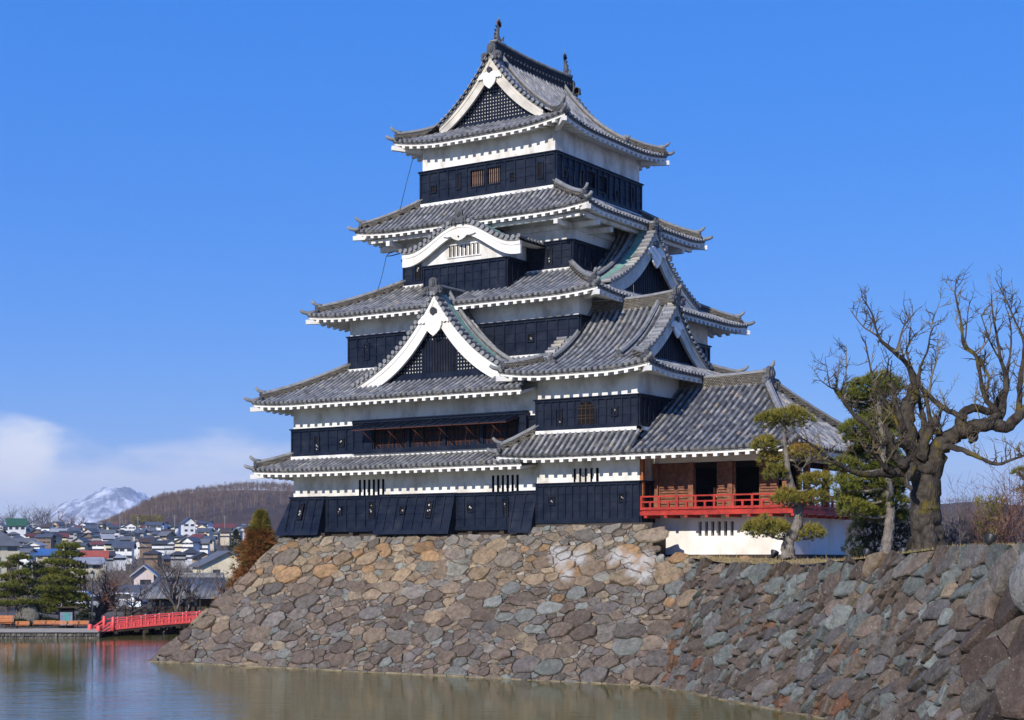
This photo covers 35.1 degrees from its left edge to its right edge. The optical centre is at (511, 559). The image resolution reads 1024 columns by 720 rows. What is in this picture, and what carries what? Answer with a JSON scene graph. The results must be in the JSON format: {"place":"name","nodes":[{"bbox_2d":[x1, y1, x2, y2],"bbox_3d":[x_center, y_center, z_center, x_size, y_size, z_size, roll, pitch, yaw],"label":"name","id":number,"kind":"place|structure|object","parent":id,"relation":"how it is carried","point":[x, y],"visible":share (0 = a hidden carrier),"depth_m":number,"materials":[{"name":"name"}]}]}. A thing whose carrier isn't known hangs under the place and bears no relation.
{"place":"outdoors","nodes":[
{"label":"outdoors","id":0,"kind":"place"},
{"bbox_2d":[0,628,97,631],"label":"shore path","id":1,"kind":"structure","parent":0,"point":[48,630],"depth_m":113.54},
{"bbox_2d":[0,615,13,628],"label":"bench","id":2,"kind":"object","parent":1,"relation":"on","point":[8,620],"visible":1,"depth_m":116.59,"materials":[{"name":"wood"}]},
{"bbox_2d":[16,621,29,628],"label":"bench","id":3,"kind":"object","parent":1,"relation":"on","point":[23,623],"visible":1,"depth_m":116.75,"materials":[{"name":"wood"}]},
{"bbox_2d":[30,486,150,524],"bbox_3d":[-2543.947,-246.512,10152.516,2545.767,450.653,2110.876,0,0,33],"label":"snowy mountain","id":4,"kind":"structure","parent":0,"point":[102,503],"depth_m":9760.82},
{"bbox_2d":[100,534,114,540],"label":"town house","id":5,"kind":"structure","parent":0,"point":[105,537],"depth_m":506.18,"materials":[{"name":"white paint"}]},
{"bbox_2d":[183,549,198,566],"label":"town house","id":6,"kind":"structure","parent":0,"point":[190,552],"depth_m":354.77,"materials":[{"name":"white paint"}]},
{"bbox_2d":[205,507,278,608],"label":"conifer tree","id":7,"kind":"object","parent":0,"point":[259,539],"visible":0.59,"depth_m":111.34,"materials":[{"name":"brown plant"}]},
{"bbox_2d":[0,632,825,719],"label":"moat water","id":8,"kind":"structure","parent":0,"point":[112,676],"depth_m":64.63,"materials":[{"name":"liquid"}]},
{"bbox_2d":[149,522,773,685],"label":"stone base wall","id":9,"kind":"structure","parent":8,"relation":"in","point":[588,603],"depth_m":77.78,"materials":[{"name":"stone"}]},
{"bbox_2d":[243,14,802,536],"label":"castle keep","id":10,"kind":"structure","parent":9,"relation":"on","point":[525,226],"depth_m":84.40,"materials":[{"name":"paint"}]},
{"bbox_2d":[486,284,748,526],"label":"corner turret","id":11,"kind":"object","parent":9,"relation":"on","point":[612,375],"visible":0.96,"depth_m":77.35,"materials":[{"name":"paint"}]},
{"bbox_2d":[654,543,1023,719],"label":"moat retaining wall","id":12,"kind":"structure","parent":8,"relation":"in","point":[937,633],"depth_m":54.99,"materials":[{"name":"stone"}]},
{"bbox_2d":[1008,553,1023,612],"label":"boulder","id":13,"kind":"object","parent":12,"relation":"on","point":[1016,582],"visible":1,"depth_m":46.30,"materials":[{"name":"stone"}]},
{"bbox_2d":[0,536,1022,632],"bbox_3d":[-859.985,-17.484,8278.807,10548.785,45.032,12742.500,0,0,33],"label":"town ground","id":14,"kind":"structure","parent":0,"point":[11,612],"depth_m":145.76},
{"bbox_2d":[0,531,23,582],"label":"office building","id":15,"kind":"structure","parent":14,"relation":"on","point":[9,545],"depth_m":257.95,"materials":[{"name":"beige paint"}]},
{"bbox_2d":[6,518,27,536],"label":"town house","id":16,"kind":"structure","parent":14,"relation":"on","point":[19,525],"depth_m":617.64,"materials":[{"name":"white paint"}]},
{"bbox_2d":[0,552,36,618],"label":"pine tree","id":17,"kind":"object","parent":14,"relation":"on","point":[15,583],"visible":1,"depth_m":120.70,"materials":[{"name":"green plant"}]},
{"bbox_2d":[0,560,57,626],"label":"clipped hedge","id":18,"kind":"object","parent":14,"relation":"on","point":[42,617],"visible":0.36,"depth_m":120.77,"materials":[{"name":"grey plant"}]},
{"bbox_2d":[18,605,39,626],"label":"monument stone","id":19,"kind":"object","parent":14,"relation":"on","point":[29,612],"visible":0.61,"depth_m":120.44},
{"bbox_2d":[20,548,37,567],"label":"town house","id":20,"kind":"structure","parent":14,"relation":"on","point":[30,551],"depth_m":362.46,"materials":[{"name":"tile"}]},
{"bbox_2d":[22,560,46,605],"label":"pine tree","id":21,"kind":"object","parent":14,"relation":"on","point":[32,563],"visible":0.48,"depth_m":125.90,"materials":[{"name":"green plant"}]},
{"bbox_2d":[24,501,46,523],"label":"bare tree","id":22,"kind":"object","parent":14,"relation":"on","point":[36,520],"visible":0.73,"depth_m":799.94,"materials":[{"name":"grey plant"}]},
{"bbox_2d":[28,541,47,558],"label":"town house","id":23,"kind":"structure","parent":14,"relation":"on","point":[39,545],"depth_m":448.39,"materials":[{"name":"white paint"}]},
{"bbox_2d":[32,620,45,627],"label":"bench","id":24,"kind":"object","parent":14,"relation":"on","point":[39,622],"visible":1,"depth_m":118.25,"materials":[{"name":"wood"}]},
{"bbox_2d":[31,506,48,523],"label":"bare tree","id":25,"kind":"object","parent":14,"relation":"on","point":[39,516],"visible":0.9,"depth_m":799.39,"materials":[{"name":"grey plant"}]},
{"bbox_2d":[35,534,55,548],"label":"town house","id":26,"kind":"structure","parent":14,"relation":"on","point":[47,539],"depth_m":494.16,"materials":[{"name":"brown paint"}]},
{"bbox_2d":[35,549,57,566],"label":"town house","id":27,"kind":"structure","parent":14,"relation":"on","point":[42,554],"depth_m":378.03,"materials":[{"name":"beige paint"}]},
{"bbox_2d":[40,524,55,532],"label":"town house","id":28,"kind":"structure","parent":14,"relation":"on","point":[47,527],"depth_m":664.92,"materials":[{"name":"white paint"}]},
{"bbox_2d":[36,502,61,523],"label":"bare tree","id":29,"kind":"object","parent":14,"relation":"on","point":[49,514],"visible":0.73,"depth_m":798.88,"materials":[{"name":"grey plant"}]},
{"bbox_2d":[0,633,100,637],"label":"bank edging","id":30,"kind":"object","parent":14,"relation":"on","point":[50,635],"visible":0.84,"depth_m":110.82,"materials":[{"name":"stone"}]},
{"bbox_2d":[50,532,62,549],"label":"town house","id":31,"kind":"structure","parent":14,"relation":"on","point":[58,539],"depth_m":497.84,"materials":[{"name":"beige paint"}]},
{"bbox_2d":[51,521,66,527],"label":"town house","id":32,"kind":"structure","parent":14,"relation":"on","point":[57,524],"depth_m":734.97,"materials":[{"name":"beige paint"}]},
{"bbox_2d":[30,540,91,614],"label":"pine tree","id":33,"kind":"object","parent":14,"relation":"on","point":[64,587],"visible":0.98,"depth_m":121.43,"materials":[{"name":"green plant"}]},
{"bbox_2d":[57,533,68,549],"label":"town house","id":34,"kind":"structure","parent":14,"relation":"on","point":[65,536],"depth_m":507.93,"materials":[{"name":"beige paint"}]},
{"bbox_2d":[59,531,74,542],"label":"town house","id":35,"kind":"structure","parent":14,"relation":"on","point":[70,538],"depth_m":569.83,"materials":[{"name":"paint"}]},
{"bbox_2d":[56,607,82,627],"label":"notice board","id":36,"kind":"object","parent":14,"relation":"on","point":[65,614],"visible":0.94,"depth_m":118.42,"materials":[{"name":"grey wood"}]},
{"bbox_2d":[68,543,89,549],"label":"town house","id":37,"kind":"structure","parent":14,"relation":"on","point":[84,546],"depth_m":452.21,"materials":[{"name":"beige paint"}]},
{"bbox_2d":[71,537,91,542],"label":"town house","id":38,"kind":"structure","parent":14,"relation":"on","point":[80,540],"depth_m":505.06,"materials":[{"name":"grey paint"}]},
{"bbox_2d":[74,561,94,622],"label":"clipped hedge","id":39,"kind":"object","parent":14,"relation":"on","point":[84,615],"visible":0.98,"depth_m":121.84,"materials":[{"name":"green plant"}]},
{"bbox_2d":[80,532,94,542],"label":"town house","id":40,"kind":"structure","parent":14,"relation":"on","point":[87,535],"depth_m":525.41,"materials":[{"name":"grey paint"}]},
{"bbox_2d":[70,557,106,579],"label":"shed","id":41,"kind":"structure","parent":14,"relation":"on","point":[92,560],"depth_m":288.57,"materials":[{"name":"beige paint"}]},
{"bbox_2d":[83,529,98,533],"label":"town house","id":42,"kind":"structure","parent":14,"relation":"on","point":[94,531],"depth_m":584.96,"materials":[{"name":"paint"}]},
{"bbox_2d":[89,570,94,624],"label":"street lamp","id":43,"kind":"object","parent":14,"relation":"on","point":[92,573],"visible":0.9,"depth_m":120.96,"materials":[{"name":"metal"}]},
{"bbox_2d":[83,525,101,529],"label":"town house","id":44,"kind":"structure","parent":14,"relation":"on","point":[92,527],"depth_m":689.09,"materials":[{"name":"tile"}]},
{"bbox_2d":[80,550,109,570],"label":"town house","id":45,"kind":"structure","parent":14,"relation":"on","point":[105,554],"depth_m":329.05,"materials":[{"name":"red paint"}]},
{"bbox_2d":[90,541,106,549],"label":"town house","id":46,"kind":"structure","parent":14,"relation":"on","point":[97,545],"depth_m":450.72,"materials":[{"name":"white paint"}]},
{"bbox_2d":[77,555,126,624],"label":"bare tree","id":47,"kind":"object","parent":14,"relation":"on","point":[106,602],"visible":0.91,"depth_m":123.83,"materials":[{"name":"brown plant"}]},
{"bbox_2d":[98,530,115,534],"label":"town house","id":48,"kind":"structure","parent":14,"relation":"on","point":[107,532],"depth_m":581.73,"materials":[{"name":"white paint"}]},
{"bbox_2d":[85,595,129,610],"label":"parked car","id":49,"kind":"object","parent":14,"relation":"on","point":[95,602],"visible":0.34,"depth_m":148.97,"materials":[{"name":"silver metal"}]},
{"bbox_2d":[102,540,113,550],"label":"town house","id":50,"kind":"structure","parent":14,"relation":"on","point":[107,545],"depth_m":428.81,"materials":[{"name":"beige paint"}]},
{"bbox_2d":[93,558,125,615],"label":"bare tree","id":51,"kind":"object","parent":14,"relation":"on","point":[109,582],"visible":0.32,"depth_m":139.70,"materials":[{"name":"brown plant"}]},
{"bbox_2d":[107,551,115,572],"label":"town house","id":52,"kind":"structure","parent":14,"relation":"on","point":[110,560],"depth_m":341.55,"materials":[{"name":"grey paint"}]},
{"bbox_2d":[105,525,120,529],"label":"town house","id":53,"kind":"structure","parent":14,"relation":"on","point":[109,527],"depth_m":711.72,"materials":[{"name":"beige paint"}]},
{"bbox_2d":[113,554,127,570],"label":"town house","id":54,"kind":"structure","parent":14,"relation":"on","point":[117,557],"depth_m":362.68,"materials":[{"name":"white paint"}]},
{"bbox_2d":[0,538,243,611],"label":"garden undergrowth","id":55,"kind":"object","parent":14,"relation":"on","point":[115,572],"visible":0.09,"depth_m":277.30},
{"bbox_2d":[93,585,150,603],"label":"town house","id":56,"kind":"structure","parent":14,"relation":"on","point":[133,587],"depth_m":171.18,"materials":[{"name":"tile"}]},
{"bbox_2d":[111,541,136,563],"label":"town house","id":57,"kind":"structure","parent":14,"relation":"on","point":[125,548],"depth_m":417.66,"materials":[{"name":"white paint"}]},
{"bbox_2d":[119,536,132,540],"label":"town house","id":58,"kind":"structure","parent":14,"relation":"on","point":[125,538],"depth_m":514.03,"materials":[{"name":"white paint"}]},
{"bbox_2d":[116,593,142,605],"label":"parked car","id":59,"kind":"object","parent":14,"relation":"on","point":[129,597],"visible":0.09,"depth_m":155.09,"materials":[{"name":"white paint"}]},
{"bbox_2d":[122,523,137,531],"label":"town house","id":60,"kind":"structure","parent":14,"relation":"on","point":[129,527],"depth_m":655.72,"materials":[{"name":"white paint"}]},
{"bbox_2d":[124,532,139,540],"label":"town house","id":61,"kind":"structure","parent":14,"relation":"on","point":[135,535],"depth_m":580.95,"materials":[{"name":"beige paint"}]},
{"bbox_2d":[109,578,165,619],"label":"bare tree","id":62,"kind":"object","parent":14,"relation":"on","point":[127,604],"visible":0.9,"depth_m":130.87,"materials":[{"name":"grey plant"}]},
{"bbox_2d":[134,539,146,559],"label":"town house","id":63,"kind":"structure","parent":14,"relation":"on","point":[137,549],"depth_m":428.02,"materials":[{"name":"white paint"}]},
{"bbox_2d":[133,529,148,537],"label":"town house","id":64,"kind":"structure","parent":14,"relation":"on","point":[142,532],"depth_m":605.08,"materials":[{"name":"grey paint"}]},
{"bbox_2d":[129,565,159,585],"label":"town house","id":65,"kind":"structure","parent":14,"relation":"on","point":[141,573],"depth_m":176.00,"materials":[{"name":"paint"}]},
{"bbox_2d":[88,610,201,634],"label":"footbridge","id":66,"kind":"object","parent":14,"relation":"on","point":[175,623],"visible":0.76,"depth_m":115.47,"materials":[{"name":"red wood"}]},
{"bbox_2d":[137,538,155,558],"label":"town house","id":67,"kind":"structure","parent":14,"relation":"on","point":[145,542],"depth_m":427.78,"materials":[{"name":"brown paint"}]},
{"bbox_2d":[130,514,163,525],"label":"bamboo clump","id":68,"kind":"object","parent":14,"relation":"on","point":[159,518],"visible":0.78,"depth_m":740.77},
{"bbox_2d":[142,527,156,535],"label":"town house","id":69,"kind":"structure","parent":14,"relation":"on","point":[150,529],"depth_m":626.91,"materials":[{"name":"tile"}]},
{"bbox_2d":[123,606,181,619],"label":"timber fence","id":70,"kind":"object","parent":14,"relation":"on","point":[158,610],"visible":0.41,"depth_m":133.00,"materials":[{"name":"brown wood"}]},
{"bbox_2d":[142,550,164,567],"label":"town house","id":71,"kind":"structure","parent":14,"relation":"on","point":[149,557],"depth_m":348.37,"materials":[{"name":"brown paint"}]},
{"bbox_2d":[144,522,163,531],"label":"town house","id":72,"kind":"structure","parent":14,"relation":"on","point":[158,526],"depth_m":637.58,"materials":[{"name":"white paint"}]},
{"bbox_2d":[120,625,188,632],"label":"bank edging","id":73,"kind":"object","parent":14,"relation":"on","point":[164,630],"visible":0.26,"depth_m":118.62,"materials":[{"name":"stone"}]},
{"bbox_2d":[150,540,166,555],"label":"town house","id":74,"kind":"structure","parent":14,"relation":"on","point":[157,545],"depth_m":422.49,"materials":[{"name":"white paint"}]},
{"bbox_2d":[162,554,170,571],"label":"town house","id":75,"kind":"structure","parent":14,"relation":"on","point":[168,557],"depth_m":355.81,"materials":[{"name":"brown paint"}]},
{"bbox_2d":[157,531,176,540],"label":"town house","id":76,"kind":"structure","parent":14,"relation":"on","point":[165,535],"depth_m":509.55,"materials":[{"name":"tile"}]},
{"bbox_2d":[165,539,174,553],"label":"town house","id":77,"kind":"structure","parent":14,"relation":"on","point":[169,545],"depth_m":460.29,"materials":[{"name":"white paint"}]},
{"bbox_2d":[142,537,211,615],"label":"bare tree","id":78,"kind":"object","parent":14,"relation":"on","point":[173,598],"visible":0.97,"depth_m":128.10,"materials":[{"name":"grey plant"}]},
{"bbox_2d":[172,539,181,551],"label":"town house","id":79,"kind":"structure","parent":14,"relation":"on","point":[178,547],"depth_m":453.70,"materials":[{"name":"beige paint"}]},
{"bbox_2d":[169,551,186,570],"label":"town house","id":80,"kind":"structure","parent":14,"relation":"on","point":[178,555],"depth_m":346.14,"materials":[{"name":"grey paint"}]},
{"bbox_2d":[137,573,227,611],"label":"gatehouse","id":81,"kind":"object","parent":14,"relation":"on","point":[159,597],"visible":0.49,"depth_m":150.23,"materials":[{"name":"tile"}]},
{"bbox_2d":[163,556,204,614],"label":"bare tree","id":82,"kind":"object","parent":14,"relation":"on","point":[191,599],"visible":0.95,"depth_m":128.83,"materials":[{"name":"grey plant"}]},
{"bbox_2d":[180,517,196,534],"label":"town house","id":83,"kind":"structure","parent":14,"relation":"on","point":[188,525],"depth_m":637.24,"materials":[{"name":"white paint"}]},
{"bbox_2d":[179,537,200,551],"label":"town house","id":84,"kind":"structure","parent":14,"relation":"on","point":[191,542],"depth_m":421.31,"materials":[{"name":"white paint"}]},
{"bbox_2d":[189,552,208,562],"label":"town house","id":85,"kind":"structure","parent":14,"relation":"on","point":[200,555],"depth_m":332.73,"materials":[{"name":"tile"}]},
{"bbox_2d":[198,539,211,554],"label":"town house","id":86,"kind":"structure","parent":14,"relation":"on","point":[205,545],"depth_m":422.41,"materials":[{"name":"white paint"}]},
{"bbox_2d":[195,528,215,535],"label":"town house","id":87,"kind":"structure","parent":14,"relation":"on","point":[209,531],"depth_m":602.89,"materials":[{"name":"beige paint"}]},
{"bbox_2d":[202,536,217,550],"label":"town house","id":88,"kind":"structure","parent":14,"relation":"on","point":[213,544],"depth_m":515.15,"materials":[{"name":"beige paint"}]},
{"bbox_2d":[195,567,229,603],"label":"bare tree","id":89,"kind":"object","parent":14,"relation":"on","point":[221,585],"visible":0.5,"depth_m":149.26,"materials":[{"name":"grey plant"}]},
{"bbox_2d":[188,551,248,580],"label":"hall building","id":90,"kind":"structure","parent":14,"relation":"on","point":[219,560],"depth_m":245.62,"materials":[{"name":"beige paint"}]},
{"bbox_2d":[213,523,236,530],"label":"town house","id":91,"kind":"structure","parent":14,"relation":"on","point":[217,526],"depth_m":637.92,"materials":[{"name":"red paint"}]},
{"bbox_2d":[218,529,232,544],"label":"town house","id":92,"kind":"structure","parent":14,"relation":"on","point":[225,535],"depth_m":577.67,"materials":[{"name":"beige paint"}]},
{"bbox_2d":[226,529,242,553],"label":"conifer tree","id":93,"kind":"object","parent":14,"relation":"on","point":[236,536],"visible":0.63,"depth_m":299.71,"materials":[{"name":"green plant"}]},
{"bbox_2d":[0,0,1023,524],"label":"sky","id":94,"kind":"structure","parent":0,"point":[180,180],"materials":[{"name":"blue"}]},
{"bbox_2d":[114,490,1023,535],"bbox_3d":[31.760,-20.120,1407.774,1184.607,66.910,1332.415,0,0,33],"label":"wooded hill","id":95,"kind":"structure","parent":0,"point":[245,514],"depth_m":964.25,"materials":[{"name":"brown plant"}]},
{"bbox_2d":[169,524,180,534],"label":"town house","id":96,"kind":"structure","parent":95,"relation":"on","point":[177,527],"depth_m":760.59,"materials":[{"name":"white paint"}]},
{"bbox_2d":[99,480,1021,523],"bbox_3d":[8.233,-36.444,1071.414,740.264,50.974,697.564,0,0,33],"label":"hill forest","id":97,"kind":"object","parent":95,"relation":"on","point":[172,496],"visible":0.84,"depth_m":1035.13,"materials":[{"name":"plant"}]},
{"bbox_2d":[694,550,928,563],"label":"castle terrace","id":98,"kind":"structure","parent":0,"point":[734,560],"depth_m":68.38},
{"bbox_2d":[629,360,871,563],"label":"moon viewing pavilion","id":99,"kind":"structure","parent":98,"relation":"on","point":[706,430],"depth_m":75.08,"materials":[{"name":"tile"}]},
{"bbox_2d":[769,549,778,559],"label":"floodlight","id":100,"kind":"object","parent":98,"relation":"on","point":[774,553],"visible":0.84,"depth_m":68.42,"materials":[{"name":"metal"}]},
{"bbox_2d":[739,402,836,564],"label":"pine tree","id":101,"kind":"object","parent":98,"relation":"on","point":[773,527],"visible":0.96,"depth_m":65.78,"materials":[{"name":"green plant"}]},
{"bbox_2d":[688,540,1023,564],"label":"dry grass","id":102,"kind":"structure","parent":98,"relation":"on","point":[772,561],"depth_m":64.23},
{"bbox_2d":[825,367,910,553],"bbox_3d":[13.750,-3.605,61.818,3.884,7.469,2.812,0,0,-5],"label":"pine tree","id":103,"kind":"object","parent":98,"relation":"on","point":[879,491],"visible":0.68,"depth_m":61.37,"materials":[{"name":"green plant"}]},
{"bbox_2d":[840,500,911,557],"bbox_3d":[14.732,-1.214,65.062,3.123,2.767,2.191,0,0,12],"label":"pine shrub","id":104,"kind":"object","parent":98,"relation":"on","point":[902,531],"visible":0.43,"depth_m":64.75,"materials":[{"name":"green plant"}]},
{"bbox_2d":[776,264,1023,551],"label":"old tree","id":105,"kind":"object","parent":98,"relation":"on","point":[921,464],"visible":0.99,"depth_m":56.40,"materials":[{"name":"brown plant"}]},
{"bbox_2d":[942,508,984,545],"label":"twiggy shrub","id":106,"kind":"object","parent":98,"relation":"on","point":[951,539],"visible":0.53,"depth_m":69.67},
{"bbox_2d":[940,472,1002,544],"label":"twiggy shrub","id":107,"kind":"object","parent":98,"relation":"on","point":[956,516],"visible":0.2,"depth_m":94.20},
{"bbox_2d":[984,533,996,544],"bbox_3d":[14.958,-0.582,50.541,0.376,0.475,0.376,0,0,33],"label":"floodlight","id":108,"kind":"object","parent":98,"relation":"on","point":[990,538],"visible":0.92,"depth_m":50.42,"materials":[{"name":"metal"}]},
{"bbox_2d":[959,478,1023,544],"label":"twiggy shrub","id":109,"kind":"object","parent":98,"relation":"on","point":[998,530],"visible":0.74,"depth_m":68.07,"materials":[{"name":"plant"}]},
{"bbox_2d":[963,397,1023,544],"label":"twiggy shrub","id":110,"kind":"object","parent":98,"relation":"on","point":[1021,494],"visible":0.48,"depth_m":71.37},
{"bbox_2d":[1010,465,1023,492],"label":"pine tree","id":111,"kind":"object","parent":98,"relation":"on","point":[1020,467],"visible":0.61,"depth_m":77.58,"materials":[{"name":"green plant"}]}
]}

